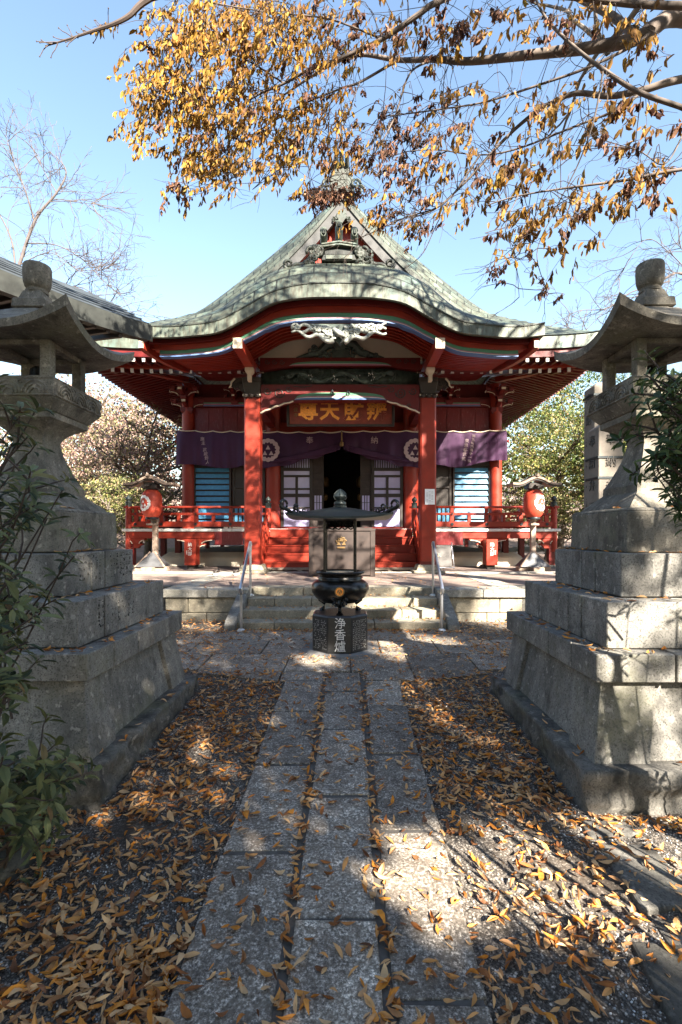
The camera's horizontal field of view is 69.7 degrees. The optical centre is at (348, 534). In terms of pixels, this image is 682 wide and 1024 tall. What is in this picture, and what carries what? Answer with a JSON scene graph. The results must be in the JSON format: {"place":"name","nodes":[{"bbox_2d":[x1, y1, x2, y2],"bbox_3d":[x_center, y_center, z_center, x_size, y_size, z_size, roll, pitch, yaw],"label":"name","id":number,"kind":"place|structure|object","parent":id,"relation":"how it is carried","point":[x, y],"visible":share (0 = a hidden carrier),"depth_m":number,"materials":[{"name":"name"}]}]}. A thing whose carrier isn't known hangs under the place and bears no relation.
{"place":"outdoors","nodes":[
{"label":"outdoors","id":0,"kind":"place"},
{"bbox_2d":[213,569,239,574],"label":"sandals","id":1,"kind":"object","parent":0,"point":[217,572],"visible":0.99,"depth_m":9.79,"materials":[{"name":"white wood"}]},
{"bbox_2d":[161,673,492,1023],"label":"path","id":2,"kind":"structure","parent":0,"point":[343,891],"depth_m":2.00,"materials":[{"name":"grey stone"}]},
{"bbox_2d":[88,486,581,551],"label":"hill","id":3,"kind":"structure","parent":0,"point":[513,542],"depth_m":24.96,"materials":[{"name":"green plant"}]},
{"bbox_2d":[0,396,583,536],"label":"wood","id":4,"kind":"object","parent":3,"relation":"on","point":[511,475],"visible":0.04,"depth_m":26.00,"materials":[{"name":"green plant"}]},
{"bbox_2d":[0,545,681,1023],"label":"ground","id":5,"kind":"structure","parent":0,"point":[498,877],"depth_m":2.16,"materials":[{"name":"brown soil"}]},
{"bbox_2d":[0,827,36,887],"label":"boulder","id":6,"kind":"object","parent":5,"relation":"on","point":[15,862],"visible":0.27,"depth_m":2.11,"materials":[{"name":"grey stone"}]},
{"bbox_2d":[0,374,102,886],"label":"azalea bush","id":7,"kind":"object","parent":5,"relation":"on","point":[16,796],"visible":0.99,"depth_m":1.84,"materials":[{"name":"green plant"}]},
{"bbox_2d":[36,0,156,57],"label":"cherry tree","id":8,"kind":"object","parent":5,"relation":"on","point":[139,5],"visible":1,"depth_m":4.99,"materials":[{"name":"grey plant"}]},
{"bbox_2d":[0,260,198,810],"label":"stone lantern","id":9,"kind":"object","parent":5,"relation":"on","point":[108,695],"visible":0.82,"depth_m":3.13,"materials":[{"name":"grey stone"}]},
{"bbox_2d":[0,506,681,1023],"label":"fallen leaves","id":10,"kind":"object","parent":5,"relation":"on","point":[128,952],"visible":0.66,"depth_m":2.07,"materials":[{"name":"brown plant"}]},
{"bbox_2d":[0,671,681,1023],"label":"pebbles","id":11,"kind":"object","parent":5,"relation":"on","point":[606,1002],"visible":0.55,"depth_m":1.87,"materials":[{"name":"gravel"}]},
{"bbox_2d":[133,571,554,630],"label":"stone terrace","id":12,"kind":"structure","parent":5,"relation":"on","point":[466,598],"depth_m":7.31,"materials":[{"name":"grey stone"}]},
{"bbox_2d":[308,527,374,575],"bbox_3d":[-0.130,0.345,9.847,1.300,0.950,0.746,0,0,0],"label":"offering box","id":13,"kind":"object","parent":12,"relation":"on","point":[340,549],"visible":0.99,"depth_m":9.50,"materials":[{"name":"brown wood"}]},
{"bbox_2d":[430,541,445,631],"bbox_3d":[1.264,0.696,6.989,0.110,1.182,1.152,0,0,3],"label":"handrail","id":14,"kind":"object","parent":12,"relation":"attached to","point":[434,552],"visible":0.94,"depth_m":6.76,"materials":[{"name":"silver metal"}]},
{"bbox_2d":[163,585,524,610],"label":"forecourt edge wall","id":15,"kind":"structure","parent":5,"relation":"on","point":[168,586],"depth_m":7.92,"materials":[{"name":"grey stone"}]},
{"bbox_2d":[91,0,681,332],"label":"autumn tree","id":16,"kind":"object","parent":5,"relation":"on","point":[623,38],"visible":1,"depth_m":5.07,"materials":[{"name":"orange plant"}]},
{"bbox_2d":[489,258,681,815],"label":"stone lantern","id":17,"kind":"object","parent":5,"relation":"on","point":[616,715],"visible":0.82,"depth_m":3.00,"materials":[{"name":"grey stone"}]},
{"bbox_2d":[583,382,601,508],"bbox_3d":[2.664,-0.048,5.200,0.242,3.104,0.242,0,0,0],"label":"votive post","id":18,"kind":"object","parent":5,"relation":"on","point":[594,390],"visible":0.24,"depth_m":5.25,"materials":[{"name":"grey wood"}]},
{"bbox_2d":[585,425,623,506],"bbox_3d":[2.561,0.204,4.900,0.262,2.608,0.262,0,0,0],"label":"votive post","id":19,"kind":"object","parent":5,"relation":"on","point":[603,460],"visible":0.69,"depth_m":4.78,"materials":[{"name":"grey stone"}]},
{"bbox_2d":[580,821,681,945],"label":"kerb stone path","id":20,"kind":"structure","parent":5,"relation":"on","point":[665,897],"depth_m":2.08,"materials":[{"name":"grey stone"}]},
{"bbox_2d":[606,346,681,538],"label":"evergreen shrub","id":21,"kind":"object","parent":5,"relation":"on","point":[668,454],"visible":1,"depth_m":1.95,"materials":[{"name":"green plant"}]},
{"bbox_2d":[631,941,681,1023],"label":"flag stone path","id":22,"kind":"structure","parent":5,"relation":"on","point":[659,970],"depth_m":1.64,"materials":[{"name":"grey stone"}]},
{"bbox_2d":[0,0,681,489],"label":"sky","id":23,"kind":"structure","parent":0,"point":[192,262],"materials":[{"name":"blue"}]},
{"bbox_2d":[176,630,511,682],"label":"plaza pavement","id":24,"kind":"structure","parent":0,"point":[433,660],"depth_m":5.10,"materials":[{"name":"grey stone"}]},
{"bbox_2d":[237,541,253,631],"bbox_3d":[-1.464,0.696,6.989,0.110,1.182,1.154,0,0,-5],"label":"handrail","id":25,"kind":"object","parent":24,"relation":"on","point":[249,552],"visible":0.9,"depth_m":6.85,"materials":[{"name":"silver metal"}]},
{"bbox_2d":[301,642,378,658],"bbox_3d":[-0.095,1.300,5.520,0.880,0.048,0.880,0,0,0],"label":"cement pavement ring","id":26,"kind":"object","parent":24,"relation":"on","point":[311,651],"visible":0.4,"depth_m":5.29,"materials":[{"name":"grey concrete"}]},
{"bbox_2d":[279,489,399,653],"bbox_3d":[-0.095,0.381,5.520,1.217,1.786,1.217,0,0,0],"label":"incense burner","id":27,"kind":"object","parent":26,"relation":"on","point":[339,630],"visible":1,"depth_m":5.27,"materials":[{"name":"metal"}]},
{"bbox_2d":[133,546,570,584],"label":"forecourt ground","id":28,"kind":"structure","parent":0,"point":[176,579],"depth_m":10.19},
{"bbox_2d":[0,369,145,493],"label":"maple tree","id":29,"kind":"object","parent":28,"relation":"on","point":[6,441],"visible":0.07,"depth_m":23.47,"materials":[{"name":"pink plant"}]},
{"bbox_2d":[0,257,152,341],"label":"side hall","id":30,"kind":"structure","parent":28,"relation":"on","point":[100,318],"depth_m":7.69,"materials":[{"name":"tile"}]},
{"bbox_2d":[0,89,170,320],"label":"bare tree","id":31,"kind":"object","parent":28,"relation":"on","point":[31,228],"visible":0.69,"depth_m":14.98,"materials":[{"name":"white plant"}]},
{"bbox_2d":[9,373,181,505],"bbox_3d":[-10.392,-3.342,21.166,7.908,8.528,8.295,0,0,0],"label":"maple tree","id":32,"kind":"object","parent":28,"relation":"on","point":[70,447],"visible":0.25,"depth_m":19.95,"materials":[{"name":"pink plant"}]},
{"bbox_2d":[69,466,139,534],"bbox_3d":[-8.449,-0.682,16.048,3.761,3.233,3.950,0,0,0],"label":"bush","id":33,"kind":"object","parent":28,"relation":"on","point":[81,481],"visible":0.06,"depth_m":15.73,"materials":[{"name":"green plant"}]},
{"bbox_2d":[62,382,181,556],"bbox_3d":[-6.810,-2.226,16.976,5.881,6.312,6.069,0,0,-43],"label":"maple tree","id":34,"kind":"object","parent":28,"relation":"on","point":[123,450],"visible":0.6,"depth_m":15.92,"materials":[{"name":"grey plant"}]},
{"bbox_2d":[80,471,181,547],"bbox_3d":[-6.589,-0.474,14.557,3.228,2.813,3.263,0,0,0],"label":"bush","id":35,"kind":"object","parent":28,"relation":"on","point":[108,503],"visible":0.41,"depth_m":14.16,"materials":[{"name":"green plant"}]},
{"bbox_2d":[123,473,179,570],"bbox_3d":[-4.447,-0.255,11.100,1.080,2.190,0.720,0,0,0],"label":"lantern stand","id":36,"kind":"object","parent":28,"relation":"on","point":[153,560],"visible":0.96,"depth_m":10.98,"materials":[{"name":"grey wood"}]},
{"bbox_2d":[141,488,161,519],"bbox_3d":[-4.447,-0.690,11.066,0.452,0.720,0.459,0,0,0],"label":"paper lantern","id":37,"kind":"object","parent":36,"relation":"hanging from","point":[151,503],"visible":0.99,"depth_m":10.91,"materials":[{"name":"paper"}]},
{"bbox_2d":[96,152,598,573],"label":"temple","id":38,"kind":"structure","parent":28,"relation":"on","point":[253,354],"depth_m":11.51,"materials":[{"name":"paint"}]},
{"bbox_2d":[176,430,265,467],"bbox_3d":[-3.373,-2.257,13.008,2.352,1.014,0.185,0,0,-4],"label":"side curtain","id":39,"kind":"object","parent":38,"relation":"hanging from","point":[215,449],"visible":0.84,"depth_m":13.00,"materials":[{"name":"purple fabric"}]},
{"bbox_2d":[232,466,265,528],"bbox_3d":[-2.715,-0.990,13.360,0.890,1.740,0.080,0,0,0],"label":"dark door","id":40,"kind":"structure","parent":38,"relation":"in","point":[237,472],"depth_m":13.36,"materials":[{"name":"brown wood"}]},
{"bbox_2d":[281,459,312,526],"bbox_3d":[-1.410,-1.455,13.315,0.860,2.530,0.050,0,0,0],"label":"sliding door","id":41,"kind":"structure","parent":38,"relation":"in","point":[296,478],"depth_m":13.32,"materials":[{"name":"white wood"}]},
{"bbox_2d":[313,455,323,526],"bbox_3d":[-0.830,-1.455,13.383,0.300,2.530,0.075,0,0,0],"label":"folded door","id":42,"kind":"structure","parent":38,"relation":"in","point":[318,463],"depth_m":13.36,"materials":[{"name":"brown wood"}]},
{"bbox_2d":[262,430,417,467],"bbox_3d":[-0.180,-2.237,12.896,4.525,1.013,0.217,0,0,0],"label":"entrance curtain","id":43,"kind":"object","parent":38,"relation":"hanging from","point":[397,448],"visible":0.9,"depth_m":12.90,"materials":[{"name":"purple fabric"}]},
{"bbox_2d":[287,403,394,426],"bbox_3d":[-0.180,-2.825,11.131,2.440,0.750,0.095,0,6,0],"label":"name plaque","id":44,"kind":"object","parent":38,"relation":"attached to","point":[340,414],"visible":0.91,"depth_m":11.12,"materials":[{"name":"brown wood"}]},
{"bbox_2d":[360,455,370,526],"bbox_3d":[0.470,-1.455,13.383,0.300,2.530,0.075,0,0,0],"label":"folded door","id":45,"kind":"structure","parent":38,"relation":"in","point":[365,463],"depth_m":13.36,"materials":[{"name":"brown wood"}]},
{"bbox_2d":[371,460,402,526],"bbox_3d":[1.050,-1.455,13.315,0.860,2.530,0.050,0,0,0],"label":"sliding door","id":46,"kind":"structure","parent":38,"relation":"in","point":[386,477],"depth_m":13.32,"materials":[{"name":"white wood"}]},
{"bbox_2d":[425,489,434,504],"bbox_3d":[1.730,-0.795,10.422,0.210,0.330,0.010,0,0,0],"label":"paper notice","id":47,"kind":"object","parent":38,"relation":"attached to","point":[429,496],"visible":1,"depth_m":10.42,"materials":[{"name":"paper"}]},
{"bbox_2d":[436,466,451,528],"bbox_3d":[2.355,-0.990,13.360,0.890,1.740,0.080,0,0,0],"label":"dark door","id":48,"kind":"structure","parent":38,"relation":"in","point":[443,473],"depth_m":13.36,"materials":[{"name":"brown wood"}]},
{"bbox_2d":[436,430,506,466],"bbox_3d":[3.013,-2.272,13.000,2.352,0.984,0.164,0,0,4],"label":"side curtain","id":49,"kind":"object","parent":38,"relation":"hanging from","point":[459,449],"visible":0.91,"depth_m":13.00,"materials":[{"name":"purple fabric"}]},
{"bbox_2d":[436,542,454,568],"bbox_3d":[2.140,0.510,11.750,0.704,0.630,0.522,0,0,0],"label":"sign easel","id":50,"kind":"object","parent":28,"relation":"on","point":[444,556],"visible":0.47,"depth_m":11.65,"materials":[{"name":"white wood"}]},
{"bbox_2d":[506,473,561,570],"bbox_3d":[4.182,-0.255,11.100,1.080,2.190,0.720,0,0,0],"label":"lantern stand","id":51,"kind":"object","parent":28,"relation":"on","point":[532,560],"visible":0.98,"depth_m":10.98,"materials":[{"name":"grey wood"}]},
{"bbox_2d":[523,488,544,519],"bbox_3d":[4.182,-0.690,11.066,0.452,0.720,0.459,0,0,0],"label":"paper lantern","id":52,"kind":"object","parent":51,"relation":"hanging from","point":[533,503],"visible":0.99,"depth_m":10.91,"materials":[{"name":"paper"}]},
{"bbox_2d":[502,486,583,560],"bbox_3d":[5.924,-0.307,14.879,2.921,2.479,2.907,0,0,0],"label":"bush","id":53,"kind":"object","parent":28,"relation":"on","point":[566,520],"visible":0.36,"depth_m":14.59,"materials":[{"name":"green plant"}]},
{"bbox_2d":[502,387,625,548],"bbox_3d":[7.364,-2.012,16.489,5.738,5.904,5.462,0,0,-29],"label":"broadleaf tree","id":54,"kind":"object","parent":28,"relation":"on","point":[551,466],"visible":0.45,"depth_m":15.90,"materials":[{"name":"green plant"}]},
{"bbox_2d":[552,432,626,515],"bbox_3d":[8.484,-1.463,14.330,4.581,4.812,4.873,0,0,0],"label":"broadleaf tree","id":55,"kind":"object","parent":28,"relation":"on","point":[579,461],"visible":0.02,"depth_m":14.79,"materials":[{"name":"green plant"}]},
{"bbox_2d":[510,364,674,507],"bbox_3d":[9.495,-3.000,19.003,6.575,7.842,7.697,0,0,0],"label":"broadleaf tree","id":56,"kind":"object","parent":28,"relation":"on","point":[588,375],"visible":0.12,"depth_m":18.92,"materials":[{"name":"green plant"}]},
{"bbox_2d":[537,206,681,329],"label":"bare tree","id":57,"kind":"object","parent":28,"relation":"on","point":[670,275],"visible":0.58,"depth_m":14.00,"materials":[{"name":"plant"}]},
{"bbox_2d":[226,674,484,1023],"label":"paving joints","id":58,"kind":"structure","parent":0,"point":[384,953],"depth_m":2.14,"materials":[{"name":"grey concrete"}]}
]}

